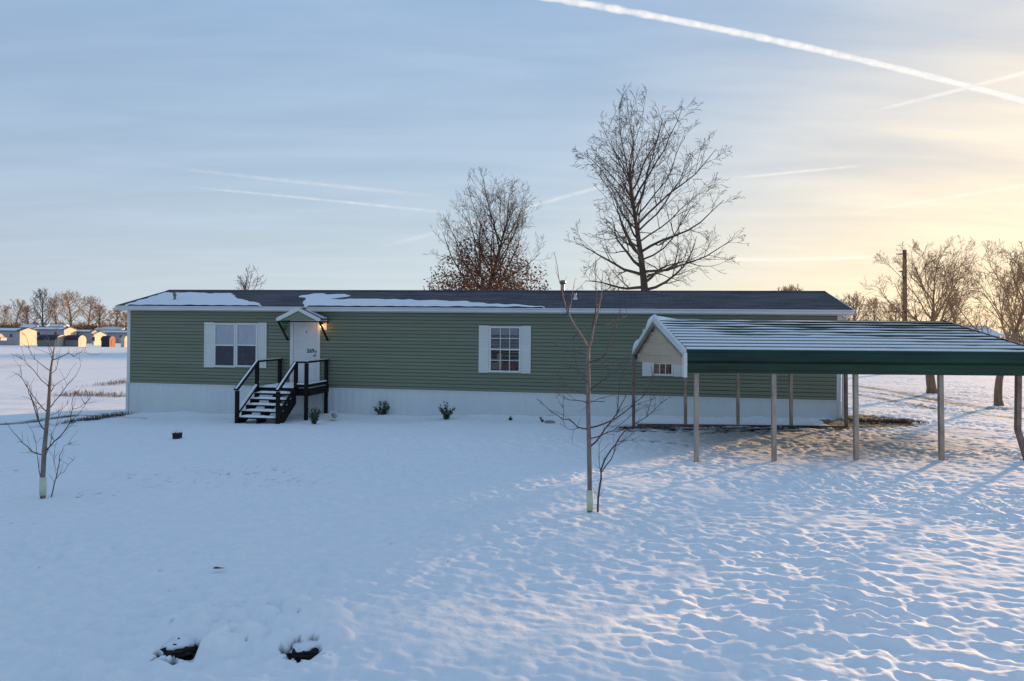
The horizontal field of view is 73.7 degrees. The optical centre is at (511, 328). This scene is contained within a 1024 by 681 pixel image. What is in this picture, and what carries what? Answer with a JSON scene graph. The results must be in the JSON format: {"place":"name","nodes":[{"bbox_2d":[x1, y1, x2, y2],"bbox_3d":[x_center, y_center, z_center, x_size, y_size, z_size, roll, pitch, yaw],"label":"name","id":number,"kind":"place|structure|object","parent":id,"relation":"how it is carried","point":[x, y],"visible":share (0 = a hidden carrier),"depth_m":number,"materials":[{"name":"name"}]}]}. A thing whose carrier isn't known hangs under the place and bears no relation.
{"place":"outdoors","nodes":[
{"label":"outdoors","id":0,"kind":"place"},
{"bbox_2d":[172,430,182,438],"bbox_3d":[-7.000,2.205,14.284,0.167,0.211,0.126,0,0,12],"label":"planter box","id":1,"kind":"object","parent":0,"point":[176,434],"visible":1,"depth_m":14.24,"materials":[{"name":"black plastic"}]},
{"bbox_2d":[327,411,337,420],"bbox_3d":[-4.709,2.312,17.957,0.232,0.286,0.291,0,0,-37],"label":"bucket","id":2,"kind":"object","parent":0,"point":[333,416],"visible":0.98,"depth_m":17.95,"materials":[{"name":"white plastic"}]},
{"bbox_2d":[0,326,1023,680],"bbox_3d":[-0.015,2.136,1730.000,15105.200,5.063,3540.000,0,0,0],"label":"snowy ground","id":3,"kind":"structure","parent":0,"point":[426,548],"depth_m":6.02,"materials":[{"name":"white snow"}]},
{"bbox_2d":[0,334,6,340],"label":"home","id":4,"kind":"object","parent":3,"relation":"on","point":[2,338],"visible":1,"depth_m":150.11,"materials":[{"name":"white plastic"}]},
{"bbox_2d":[0,305,9,326],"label":"bare tree","id":5,"kind":"object","parent":3,"relation":"on","point":[3,316],"visible":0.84,"depth_m":230.58,"materials":[{"name":"brown plant"}]},
{"bbox_2d":[0,305,10,325],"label":"bare tree","id":6,"kind":"object","parent":3,"relation":"on","point":[5,315],"visible":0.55,"depth_m":249.83,"materials":[{"name":"brown plant"}]},
{"bbox_2d":[3,299,31,326],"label":"bare tree","id":7,"kind":"object","parent":3,"relation":"on","point":[19,311],"visible":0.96,"depth_m":225.32,"materials":[{"name":"brown plant"}]},
{"bbox_2d":[0,327,37,344],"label":"mobile home","id":8,"kind":"object","parent":3,"relation":"on","point":[14,335],"visible":0.86,"depth_m":158.53,"materials":[{"name":"white plastic"}]},
{"bbox_2d":[18,305,40,323],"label":"bare tree","id":9,"kind":"object","parent":3,"relation":"on","point":[34,319],"visible":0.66,"depth_m":244.92,"materials":[{"name":"brown plant"}]},
{"bbox_2d":[20,325,38,327],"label":"distant house","id":10,"kind":"structure","parent":3,"relation":"on","point":[31,326],"depth_m":232.97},
{"bbox_2d":[21,287,62,325],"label":"bare tree","id":11,"kind":"object","parent":3,"relation":"on","point":[42,302],"visible":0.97,"depth_m":199.79,"materials":[{"name":"brown plant"}]},
{"bbox_2d":[37,335,64,346],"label":"storage shed","id":12,"kind":"structure","parent":3,"relation":"on","point":[51,340],"depth_m":148.03,"materials":[{"name":"grey metal"}]},
{"bbox_2d":[60,339,64,345],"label":"door","id":13,"kind":"structure","parent":12,"relation":"in","point":[62,341],"depth_m":149.86,"materials":[{"name":"grey"}]},
{"bbox_2d":[5,322,100,498],"bbox_3d":[-5.540,0.982,7.949,1.462,2.197,1.106,0,0,0],"label":"sapling","id":14,"kind":"object","parent":3,"relation":"on","point":[42,483],"visible":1,"depth_m":8.09,"materials":[{"name":"brown plant"}]},
{"bbox_2d":[33,326,77,336],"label":"mobile home","id":15,"kind":"object","parent":3,"relation":"on","point":[65,331],"visible":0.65,"depth_m":172.27,"materials":[{"name":"white plastic"}]},
{"bbox_2d":[45,297,68,323],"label":"bare tree","id":16,"kind":"object","parent":3,"relation":"on","point":[55,310],"visible":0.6,"depth_m":248.74,"materials":[{"name":"brown plant"}]},
{"bbox_2d":[49,324,69,326],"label":"distant house","id":17,"kind":"structure","parent":3,"relation":"on","point":[57,325],"depth_m":231.27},
{"bbox_2d":[0,321,124,328],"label":"distant wood","id":18,"kind":"object","parent":3,"relation":"on","point":[77,327],"visible":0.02,"depth_m":245.43,"materials":[{"name":"brown plant"}]},
{"bbox_2d":[45,290,94,327],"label":"bare tree","id":19,"kind":"object","parent":3,"relation":"on","point":[67,300],"visible":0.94,"depth_m":219.22,"materials":[{"name":"brown plant"}]},
{"bbox_2d":[64,335,85,346],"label":"storage shed","id":20,"kind":"structure","parent":3,"relation":"on","point":[75,340],"depth_m":150.03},
{"bbox_2d":[77,329,97,342],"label":"mobile home","id":21,"kind":"object","parent":3,"relation":"on","point":[86,333],"visible":0.41,"depth_m":178.00,"materials":[{"name":"white plastic"}]},
{"bbox_2d":[73,295,105,328],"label":"bare tree","id":22,"kind":"object","parent":3,"relation":"on","point":[91,308],"visible":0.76,"depth_m":240.03,"materials":[{"name":"brown plant"}]},
{"bbox_2d":[55,388,125,397],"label":"dry weeds","id":23,"kind":"object","parent":3,"relation":"on","point":[85,393],"visible":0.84,"depth_m":28.58,"materials":[{"name":"brown plant"}]},
{"bbox_2d":[49,411,132,424],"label":"garden stalks","id":24,"kind":"object","parent":3,"relation":"on","point":[103,416],"visible":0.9,"depth_m":18.82,"materials":[{"name":"brown plant"}]},
{"bbox_2d":[62,378,126,388],"bbox_3d":[-20.916,2.807,35.522,1.629,0.322,7.175,0,0,-8],"label":"dry brush","id":25,"kind":"object","parent":3,"relation":"on","point":[120,381],"visible":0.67,"depth_m":35.77,"materials":[{"name":"brown plant"}]},
{"bbox_2d":[91,331,107,344],"bbox_3d":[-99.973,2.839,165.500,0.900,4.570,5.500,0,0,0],"label":"mobile home","id":26,"kind":"object","parent":3,"relation":"on","point":[96,337],"visible":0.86,"depth_m":164.46,"materials":[{"name":"white plastic"}]},
{"bbox_2d":[90,303,110,327],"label":"bare tree","id":27,"kind":"object","parent":3,"relation":"on","point":[98,318],"visible":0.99,"depth_m":229.37,"materials":[{"name":"brown plant"}]},
{"bbox_2d":[100,336,114,346],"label":"storage shed","id":28,"kind":"structure","parent":3,"relation":"on","point":[107,341],"depth_m":148.05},
{"bbox_2d":[95,327,125,329],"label":"distant house","id":29,"kind":"structure","parent":3,"relation":"on","point":[110,328],"depth_m":228.76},
{"bbox_2d":[98,330,126,342],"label":"mobile home","id":30,"kind":"object","parent":3,"relation":"on","point":[117,334],"visible":0.31,"depth_m":182.00,"materials":[{"name":"white plastic"}]},
{"bbox_2d":[104,308,123,326],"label":"bare tree","id":31,"kind":"object","parent":3,"relation":"on","point":[117,312],"visible":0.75,"depth_m":234.57,"materials":[{"name":"brown plant"}]},
{"bbox_2d":[115,311,126,329],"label":"bare tree","id":32,"kind":"object","parent":3,"relation":"on","point":[125,316],"visible":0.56,"depth_m":229.81,"materials":[{"name":"brown plant"}]},
{"bbox_2d":[120,336,126,346],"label":"storage shed","id":33,"kind":"structure","parent":3,"relation":"on","point":[123,339],"depth_m":146.05,"materials":[{"name":"white metal"}]},
{"bbox_2d":[159,634,197,658],"bbox_3d":[-1.901,1.828,3.955,0.225,0.093,0.205,0,0,0],"label":"rock","id":34,"kind":"object","parent":3,"relation":"on","point":[179,646],"visible":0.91,"depth_m":3.89,"materials":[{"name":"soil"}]},
{"bbox_2d":[235,265,266,289],"bbox_3d":[-23.830,-1.029,62.023,2.660,9.590,3.756,0,0,19],"label":"bare tree","id":35,"kind":"object","parent":3,"relation":"on","point":[245,284],"visible":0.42,"depth_m":61.72,"materials":[{"name":"brown plant"}]},
{"bbox_2d":[234,359,328,423],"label":"entry steps","id":36,"kind":"structure","parent":3,"relation":"on","point":[289,404],"depth_m":18.14,"materials":[{"name":"black wood"}]},
{"bbox_2d":[235,358,326,417],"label":"step snow","id":37,"kind":"structure","parent":36,"relation":"on","point":[287,385],"depth_m":17.99,"materials":[{"name":"white snow"}]},
{"bbox_2d":[289,640,318,660],"bbox_3d":[-1.177,1.825,3.893,0.198,0.077,0.181,0,0,18],"label":"rock","id":38,"kind":"object","parent":3,"relation":"on","point":[306,650],"visible":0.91,"depth_m":3.85,"materials":[{"name":"stone"}]},
{"bbox_2d":[307,407,320,423],"bbox_3d":[-4.978,2.193,17.105,0.341,0.474,0.490,0,0,0],"label":"shrub","id":39,"kind":"object","parent":3,"relation":"on","point":[314,417],"visible":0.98,"depth_m":17.14,"materials":[{"name":"green plant"}]},
{"bbox_2d":[373,401,389,414],"bbox_3d":[-3.634,2.258,19.054,0.500,0.487,0.374,0,0,0],"label":"shrub","id":40,"kind":"object","parent":3,"relation":"on","point":[384,411],"visible":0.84,"depth_m":19.06,"materials":[{"name":"green plant"}]},
{"bbox_2d":[438,402,454,419],"bbox_3d":[-1.725,2.188,18.078,0.455,0.547,0.489,0,0,0],"label":"shrub","id":41,"kind":"object","parent":3,"relation":"on","point":[446,415],"visible":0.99,"depth_m":18.08,"materials":[{"name":"green plant"}]},
{"bbox_2d":[114,280,854,419],"bbox_3d":[-1.279,0.956,20.834,20.580,4.940,5.102,1,0,9],"label":"mobile home","id":42,"kind":"object","parent":3,"relation":"on","point":[428,360],"visible":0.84,"depth_m":19.02,"materials":[{"name":"green plastic"}]},
{"bbox_2d":[124,292,260,306],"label":"roof snow","id":43,"kind":"structure","parent":42,"relation":"on","point":[186,298],"depth_m":20.56,"materials":[{"name":"white snow"}]},
{"bbox_2d":[204,322,235,366],"bbox_3d":[-8.549,0.477,19.995,0.998,1.319,0.042,1,0,9],"label":"window","id":44,"kind":"structure","parent":42,"relation":"in","point":[219,338],"depth_m":20.00,"materials":[{"name":"white plastic"}]},
{"bbox_2d":[235,323,266,367],"bbox_3d":[-7.578,0.478,19.844,0.956,1.312,0.042,1,0,9],"label":"window","id":45,"kind":"structure","parent":42,"relation":"in","point":[251,338],"depth_m":19.85,"materials":[{"name":"white plastic"}]},
{"bbox_2d":[281,307,326,318],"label":"hood snow","id":46,"kind":"structure","parent":42,"relation":"on","point":[319,315],"depth_m":19.20,"materials":[{"name":"white snow"}]},
{"bbox_2d":[293,322,316,382],"bbox_3d":[-5.941,0.705,19.568,0.727,1.803,0.085,1,0,9],"label":"door","id":47,"kind":"structure","parent":42,"relation":"in","point":[305,333],"depth_m":19.59,"materials":[{"name":"white plastic"}]},
{"bbox_2d":[299,293,543,307],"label":"roof snow","id":48,"kind":"structure","parent":42,"relation":"on","point":[319,299],"depth_m":19.38,"materials":[{"name":"white snow"}]},
{"bbox_2d":[478,325,530,372],"bbox_3d":[-0.201,0.566,18.693,1.441,1.293,0.042,1,0,9],"label":"window","id":49,"kind":"structure","parent":42,"relation":"in","point":[509,335],"depth_m":18.70,"materials":[{"name":"white plastic"}]},
{"bbox_2d":[642,329,681,376],"bbox_3d":[3.984,0.640,18.039,1.061,1.236,0.042,1,0,9],"label":"window","id":50,"kind":"structure","parent":42,"relation":"in","point":[646,367],"depth_m":18.05,"materials":[{"name":"white plastic"}]},
{"bbox_2d":[423,168,555,289],"bbox_3d":[-1.131,-2.339,33.200,6.569,10.552,6.836,0,0,0],"label":"oak tree","id":51,"kind":"object","parent":3,"relation":"on","point":[477,274],"visible":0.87,"depth_m":32.45,"materials":[{"name":"brown plant"}]},
{"bbox_2d":[537,253,666,512],"bbox_3d":[0.939,0.592,7.172,1.402,2.808,1.252,0,0,0],"label":"sapling","id":52,"kind":"object","parent":3,"relation":"on","point":[589,500],"visible":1,"depth_m":7.15,"materials":[{"name":"brown plant"}]},
{"bbox_2d":[594,266,620,289],"bbox_3d":[3.812,0.973,26.943,1.536,7.009,1.900,0,0,-14],"label":"young tree","id":53,"kind":"object","parent":3,"relation":"on","point":[609,281],"visible":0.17,"depth_m":27.04,"materials":[{"name":"brown plant"}]},
{"bbox_2d":[565,81,749,289],"bbox_3d":[6.143,-4.205,31.204,7.709,14.150,7.812,0,0,0],"label":"bare tree","id":54,"kind":"object","parent":3,"relation":"on","point":[639,250],"visible":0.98,"depth_m":31.02,"materials":[{"name":"brown plant"}]},
{"bbox_2d":[615,425,830,430],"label":"mulch twigs","id":55,"kind":"object","parent":3,"relation":"on","point":[783,427],"visible":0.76,"depth_m":15.52,"materials":[{"name":"brown wood"}]},
{"bbox_2d":[783,283,801,290],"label":"bare tree","id":56,"kind":"object","parent":3,"relation":"on","point":[791,289],"visible":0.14,"depth_m":109.33,"materials":[{"name":"brown plant"}]},
{"bbox_2d":[632,316,1023,462],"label":"carport","id":57,"kind":"object","parent":3,"relation":"on","point":[659,342],"visible":0.75,"depth_m":10.65,"materials":[{"name":"green metal"}]},
{"bbox_2d":[633,314,1023,350],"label":"carport snow","id":58,"kind":"structure","parent":57,"relation":"on","point":[785,348],"depth_m":11.49,"materials":[{"name":"white snow"}]},
{"bbox_2d":[836,291,881,320],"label":"bare tree","id":59,"kind":"object","parent":3,"relation":"on","point":[856,304],"visible":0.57,"depth_m":74.53,"materials":[{"name":"brown plant"}]},
{"bbox_2d":[858,296,895,320],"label":"bare tree","id":60,"kind":"object","parent":3,"relation":"on","point":[874,302],"visible":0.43,"depth_m":94.57,"materials":[{"name":"brown plant"}]},
{"bbox_2d":[872,301,922,320],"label":"bare tree","id":61,"kind":"object","parent":3,"relation":"on","point":[900,307],"visible":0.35,"depth_m":80.06,"materials":[{"name":"brown plant"}]},
{"bbox_2d":[896,250,906,320],"bbox_3d":[25.695,-1.025,44.952,0.730,8.329,0.343,0,0,-15],"label":"utility pole","id":62,"kind":"object","parent":3,"relation":"on","point":[905,255],"visible":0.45,"depth_m":44.89,"materials":[{"name":"brown wood"}]},
{"bbox_2d":[860,234,1004,393],"bbox_3d":[17.039,-0.506,27.940,4.916,6.571,4.214,0,0,-31],"label":"bare tree","id":63,"kind":"object","parent":3,"relation":"on","point":[931,386],"visible":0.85,"depth_m":27.54,"materials":[{"name":"brown plant"}]},
{"bbox_2d":[935,291,990,327],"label":"bare tree","id":64,"kind":"object","parent":3,"relation":"on","point":[956,316],"visible":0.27,"depth_m":70.22,"materials":[{"name":"brown plant"}]},
{"bbox_2d":[932,240,1023,405],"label":"bare tree","id":65,"kind":"object","parent":3,"relation":"on","point":[1015,290],"visible":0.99,"depth_m":21.82,"materials":[{"name":"brown plant"}]},
{"bbox_2d":[962,325,1003,336],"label":"distant house","id":66,"kind":"structure","parent":3,"relation":"on","point":[995,333],"depth_m":70.64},
{"bbox_2d":[982,324,1023,343],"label":"distant brush","id":67,"kind":"object","parent":3,"relation":"on","point":[1009,336],"visible":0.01,"depth_m":134.23,"materials":[{"name":"brown plant"}]},
{"bbox_2d":[992,304,1023,342],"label":"bare tree","id":68,"kind":"object","parent":3,"relation":"on","point":[1018,314],"visible":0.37,"depth_m":75.13,"materials":[{"name":"brown plant"}]},
{"bbox_2d":[0,0,1023,332],"label":"sky","id":69,"kind":"structure","parent":0,"point":[148,147],"materials":[{"name":"blue"}]},
{"bbox_2d":[551,0,1023,102],"bbox_3d":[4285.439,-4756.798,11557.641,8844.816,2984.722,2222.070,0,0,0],"label":"contrail","id":70,"kind":"object","parent":69,"relation":"in","point":[612,8],"visible":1,"depth_m":12117.63,"materials":[{"name":"white"}]},
{"bbox_2d":[837,418,934,425],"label":"dead grass","id":71,"kind":"structure","parent":0,"point":[886,421],"depth_m":16.48,"materials":[{"name":"brown plant"}]}
]}

